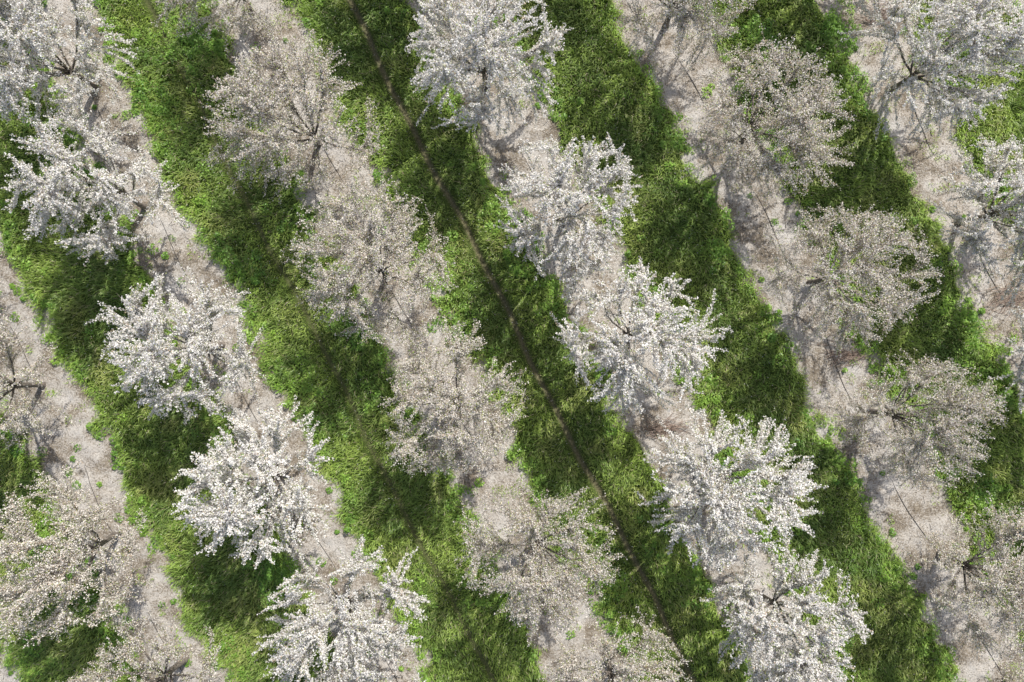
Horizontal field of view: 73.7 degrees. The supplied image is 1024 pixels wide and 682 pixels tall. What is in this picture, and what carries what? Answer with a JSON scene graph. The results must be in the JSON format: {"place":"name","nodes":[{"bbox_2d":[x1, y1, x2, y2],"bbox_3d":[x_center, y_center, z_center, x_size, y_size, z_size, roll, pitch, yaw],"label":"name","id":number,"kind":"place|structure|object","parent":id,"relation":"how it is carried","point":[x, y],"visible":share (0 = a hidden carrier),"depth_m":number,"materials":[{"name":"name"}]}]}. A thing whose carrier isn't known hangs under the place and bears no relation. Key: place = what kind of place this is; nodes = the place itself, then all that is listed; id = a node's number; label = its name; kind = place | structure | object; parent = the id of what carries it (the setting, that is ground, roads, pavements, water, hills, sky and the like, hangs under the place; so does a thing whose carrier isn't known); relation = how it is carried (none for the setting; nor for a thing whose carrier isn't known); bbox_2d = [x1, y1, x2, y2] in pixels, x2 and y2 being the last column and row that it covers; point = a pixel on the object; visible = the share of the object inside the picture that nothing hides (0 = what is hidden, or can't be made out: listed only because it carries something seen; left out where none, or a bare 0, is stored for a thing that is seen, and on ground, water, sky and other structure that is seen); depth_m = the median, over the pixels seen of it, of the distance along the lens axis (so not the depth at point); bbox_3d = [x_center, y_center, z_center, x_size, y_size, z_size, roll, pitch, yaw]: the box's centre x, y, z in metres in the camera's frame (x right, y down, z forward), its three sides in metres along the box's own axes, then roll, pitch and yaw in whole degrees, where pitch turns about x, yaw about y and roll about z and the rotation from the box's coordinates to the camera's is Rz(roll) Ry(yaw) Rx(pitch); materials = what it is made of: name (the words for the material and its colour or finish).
{"place":"outdoors","nodes":[
{"label":"outdoors","id":0,"kind":"place"},
{"bbox_2d":[0,0,1023,681],"bbox_3d":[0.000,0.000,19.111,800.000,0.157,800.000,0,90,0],"label":"ground","id":1,"kind":"structure","parent":0,"point":[686,96],"depth_m":19.13,"materials":[{"name":"soil"}]},
{"bbox_2d":[0,304,75,450],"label":"cherry tree","id":2,"kind":"object","parent":1,"relation":"on","point":[7,344],"visible":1,"depth_m":17.17,"materials":[{"name":"twig bark"},{"name":"bark"},{"name":"white blossom petals"}]},
{"bbox_2d":[0,0,139,142],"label":"cherry tree","id":3,"kind":"object","parent":1,"relation":"on","point":[13,81],"visible":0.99,"depth_m":16.43,"materials":[{"name":"white plant"}]},
{"bbox_2d":[0,459,151,651],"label":"cherry tree","id":4,"kind":"object","parent":1,"relation":"on","point":[52,573],"visible":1,"depth_m":16.15,"materials":[{"name":"twig bark"},{"name":"bark"},{"name":"white blossom petals"}]},
{"bbox_2d":[1,108,192,265],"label":"cherry tree","id":5,"kind":"object","parent":1,"relation":"on","point":[54,185],"visible":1,"depth_m":16.30,"materials":[{"name":"twig bark"},{"name":"bark"},{"name":"white blossom petals"}]},
{"bbox_2d":[9,324,186,678],"bbox_3d":[-12.935,1.922,19.150,0.328,0.092,27.121,-27,90,0],"label":"drip irrigation hose","id":6,"kind":"object","parent":1,"relation":"on","point":[89,482],"visible":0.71,"depth_m":19.13,"materials":[{"name":"plastic"}]},
{"bbox_2d":[55,611,222,681],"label":"cherry tree","id":7,"kind":"object","parent":1,"relation":"on","point":[167,651],"visible":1,"depth_m":16.88,"materials":[{"name":"twig bark"},{"name":"bark"},{"name":"white blossom petals"}]},
{"bbox_2d":[84,262,265,423],"bbox_3d":[-8.354,0.072,17.113,4.258,4.226,4.115,-12,90,0],"label":"cherry tree","id":8,"kind":"object","parent":1,"relation":"on","point":[197,347],"visible":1,"depth_m":16.15,"materials":[{"name":"twig bark"},{"name":"bark"},{"name":"white blossom petals"}]},
{"bbox_2d":[150,0,286,56],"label":"cherry tree","id":9,"kind":"object","parent":1,"relation":"on","point":[243,19],"visible":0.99,"depth_m":17.05,"materials":[{"name":"twig bark"},{"name":"bark"},{"name":"white blossom petals"}]},
{"bbox_2d":[46,6,397,681],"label":"drip irrigation hose","id":10,"kind":"object","parent":1,"relation":"on","point":[238,384],"visible":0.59,"depth_m":19.13,"materials":[{"name":"black plastic"}]},
{"bbox_2d":[171,395,333,568],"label":"cherry tree","id":11,"kind":"object","parent":1,"relation":"on","point":[232,512],"visible":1,"depth_m":16.25,"materials":[{"name":"twig bark"},{"name":"bark"},{"name":"white blossom petals"}]},
{"bbox_2d":[200,29,386,203],"bbox_3d":[-5.612,-5.296,17.117,4.608,4.259,4.197,-33,90,0],"label":"cherry tree","id":12,"kind":"object","parent":1,"relation":"on","point":[258,101],"visible":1,"depth_m":16.40,"materials":[{"name":"twig bark"},{"name":"bark"},{"name":"white blossom petals"}]},
{"bbox_2d":[252,534,430,681],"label":"cherry tree","id":13,"kind":"object","parent":1,"relation":"on","point":[355,624],"visible":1,"depth_m":16.36,"materials":[{"name":"twig bark"},{"name":"bark"},{"name":"white blossom petals"}]},
{"bbox_2d":[279,174,456,354],"bbox_3d":[-3.565,-1.731,17.079,4.377,4.323,4.738,-14,90,0],"label":"cherry tree","id":14,"kind":"object","parent":1,"relation":"on","point":[368,258],"visible":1,"depth_m":16.24,"materials":[{"name":"twig bark"},{"name":"bark"},{"name":"white blossom petals"}]},
{"bbox_2d":[389,672,425,681],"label":"cherry tree","id":15,"kind":"object","parent":1,"relation":"on","point":[417,679],"visible":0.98,"depth_m":17.49,"materials":[{"name":"white plant"}]},
{"bbox_2d":[258,28,559,614],"bbox_3d":[-2.545,-0.005,19.151,0.244,0.087,31.201,-27,90,0],"label":"drip irrigation hose","id":16,"kind":"object","parent":1,"relation":"on","point":[381,272],"visible":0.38,"depth_m":19.14,"materials":[{"name":"black plastic"}]},
{"bbox_2d":[378,315,528,482],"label":"cherry tree","id":17,"kind":"object","parent":1,"relation":"on","point":[457,352],"visible":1,"depth_m":16.60,"materials":[{"name":"twig bark"},{"name":"bark"},{"name":"flower petal"}]},
{"bbox_2d":[405,0,573,135],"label":"cherry tree","id":18,"kind":"object","parent":1,"relation":"on","point":[449,70],"visible":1,"depth_m":16.33,"materials":[{"name":"twig bark"},{"name":"bark"},{"name":"white blossom petals"}]},
{"bbox_2d":[0,3,1019,681],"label":"fallen twigs","id":19,"kind":"object","parent":1,"relation":"on","point":[446,355],"visible":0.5,"depth_m":19.13,"materials":[{"name":"brown wood"}]},
{"bbox_2d":[0,0,1023,681],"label":"meadow grass","id":20,"kind":"structure","parent":1,"relation":"on","point":[28,278],"depth_m":19.01,"materials":[{"name":"green plant"}]},
{"bbox_2d":[0,0,1023,681],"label":"broadleaf weeds","id":21,"kind":"object","parent":1,"relation":"on","point":[278,576],"visible":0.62,"depth_m":19.00,"materials":[{"name":"green plant"}]},
{"bbox_2d":[0,0,1023,681],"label":"fallen petals","id":22,"kind":"object","parent":1,"relation":"on","point":[522,338],"visible":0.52,"depth_m":19.14,"materials":[{"name":"white plant"}]},
{"bbox_2d":[453,478,627,646],"bbox_3d":[0.574,5.551,17.124,4.424,4.229,4.131,11,90,0],"label":"cherry tree","id":23,"kind":"object","parent":1,"relation":"on","point":[534,584],"visible":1,"depth_m":16.39,"materials":[{"name":"twig bark"},{"name":"bark"},{"name":"flower petal"}]},
{"bbox_2d":[493,132,643,305],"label":"cherry tree","id":24,"kind":"object","parent":1,"relation":"on","point":[552,191],"visible":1,"depth_m":16.32,"materials":[{"name":"twig bark"},{"name":"bark"},{"name":"flower petal"}]},
{"bbox_2d":[537,605,692,681],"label":"cherry tree","id":25,"kind":"object","parent":1,"relation":"on","point":[634,669],"visible":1,"depth_m":16.86,"materials":[{"name":"twig bark"},{"name":"bark"},{"name":"flower petal"}]},
{"bbox_2d":[549,256,733,418],"bbox_3d":[3.355,-0.108,17.129,4.343,4.176,4.198,-36,90,0],"label":"cherry tree","id":26,"kind":"object","parent":1,"relation":"on","point":[647,330],"visible":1,"depth_m":16.19,"materials":[{"name":"twig bark"},{"name":"bark"},{"name":"flower petal"}]},
{"bbox_2d":[524,157,780,653],"bbox_3d":[3.122,0.003,19.140,0.328,0.107,31.322,-27,90,0],"label":"drip irrigation hose","id":27,"kind":"object","parent":1,"relation":"on","point":[638,366],"visible":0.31,"depth_m":19.13,"materials":[{"name":"plastic"}]},
{"bbox_2d":[639,413,699,448],"bbox_3d":[4.465,2.471,19.136,1.724,0.502,0.970,-15,90,0],"label":"pruned branch pile","id":28,"kind":"object","parent":1,"relation":"on","point":[671,425],"visible":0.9,"depth_m":19.07,"materials":[{"name":"brown wood"}]},
{"bbox_2d":[610,0,756,84],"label":"cherry tree","id":29,"kind":"object","parent":1,"relation":"on","point":[678,11],"visible":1,"depth_m":16.67,"materials":[{"name":"twig bark"},{"name":"bark"},{"name":"flower petal"}]},
{"bbox_2d":[637,401,828,573],"bbox_3d":[5.395,3.493,17.054,4.651,4.329,4.242,-12,90,0],"label":"cherry tree","id":30,"kind":"object","parent":1,"relation":"on","point":[724,504],"visible":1,"depth_m":16.17,"materials":[{"name":"twig bark"},{"name":"bark"},{"name":"flower petal"}]},
{"bbox_2d":[679,26,858,211],"bbox_3d":[6.588,-5.384,17.099,4.564,4.302,4.157,24,90,0],"label":"cherry tree","id":31,"kind":"object","parent":1,"relation":"on","point":[794,113],"visible":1,"depth_m":16.41,"materials":[{"name":"twig bark"},{"name":"bark"},{"name":"flower petal"}]},
{"bbox_2d":[700,536,873,681],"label":"cherry tree","id":32,"kind":"object","parent":1,"relation":"on","point":[798,664],"visible":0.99,"depth_m":16.37,"materials":[{"name":"twig bark"},{"name":"bark"},{"name":"flower petal"}]},
{"bbox_2d":[672,50,1001,674],"bbox_3d":[8.800,0.005,19.153,0.330,0.114,31.201,-27,90,0],"label":"drip irrigation hose","id":33,"kind":"object","parent":1,"relation":"on","point":[829,346],"visible":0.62,"depth_m":19.14,"materials":[{"name":"black plastic"}]},
{"bbox_2d":[819,339,872,367],"bbox_3d":[9.351,0.339,19.165,1.643,0.447,0.820,0,90,0],"label":"pruned branch pile","id":34,"kind":"object","parent":1,"relation":"on","point":[843,353],"visible":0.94,"depth_m":19.08,"materials":[{"name":"brown wood"}]},
{"bbox_2d":[757,200,944,362],"bbox_3d":[8.446,-1.475,17.208,4.600,4.043,4.249,11,90,0],"label":"cherry tree","id":35,"kind":"object","parent":1,"relation":"on","point":[866,243],"visible":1,"depth_m":16.44,"materials":[{"name":"twig bark"},{"name":"bark"},{"name":"flower petal"}]},
{"bbox_2d":[853,0,881,18],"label":"cherry tree","id":36,"kind":"object","parent":1,"relation":"on","point":[867,10],"visible":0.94,"depth_m":17.31,"materials":[{"name":"white plant"}]},
{"bbox_2d":[849,0,897,31],"bbox_3d":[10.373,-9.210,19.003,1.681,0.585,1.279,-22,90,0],"label":"cherry tree","id":37,"kind":"object","parent":1,"relation":"on","point":[883,11],"visible":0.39,"depth_m":19.06,"materials":[{"name":"white plant"}]},
{"bbox_2d":[822,348,1009,499],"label":"cherry tree","id":38,"kind":"object","parent":1,"relation":"on","point":[950,428],"visible":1,"depth_m":16.45,"materials":[{"name":"twig bark"},{"name":"bark"},{"name":"blossom petals"}]},
{"bbox_2d":[837,0,1023,141],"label":"cherry tree","id":39,"kind":"object","parent":1,"relation":"on","point":[973,30],"visible":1,"depth_m":16.28,"materials":[{"name":"twig bark"},{"name":"bark"},{"name":"blossom petals"}]},
{"bbox_2d":[854,0,1006,304],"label":"drip irrigation hose","id":40,"kind":"object","parent":1,"relation":"on","point":[933,154],"visible":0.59,"depth_m":19.14,"materials":[{"name":"grey rubber"}]},
{"bbox_2d":[899,491,1023,663],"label":"cherry tree","id":41,"kind":"object","parent":1,"relation":"on","point":[1015,589],"visible":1,"depth_m":16.76,"materials":[{"name":"twig bark"},{"name":"bark"},{"name":"blossom petals"}]},
{"bbox_2d":[926,134,1023,307],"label":"cherry tree","id":42,"kind":"object","parent":1,"relation":"on","point":[974,236],"visible":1,"depth_m":16.91,"materials":[{"name":"twig bark"},{"name":"bark"},{"name":"blossom petals"}]},
{"bbox_2d":[972,278,1023,322],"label":"pruned branch pile","id":43,"kind":"object","parent":1,"relation":"on","point":[1008,299],"visible":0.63,"depth_m":19.08,"materials":[{"name":"brown wood"}]},
{"bbox_2d":[987,289,1023,413],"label":"cherry tree","id":44,"kind":"object","parent":1,"relation":"on","point":[1020,349],"visible":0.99,"depth_m":17.31,"materials":[{"name":"white plant"}]},
{"bbox_2d":[994,656,1023,681],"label":"cherry tree","id":45,"kind":"object","parent":1,"relation":"on","point":[1007,678],"visible":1,"depth_m":17.28,"materials":[{"name":"white plant"}]}
]}

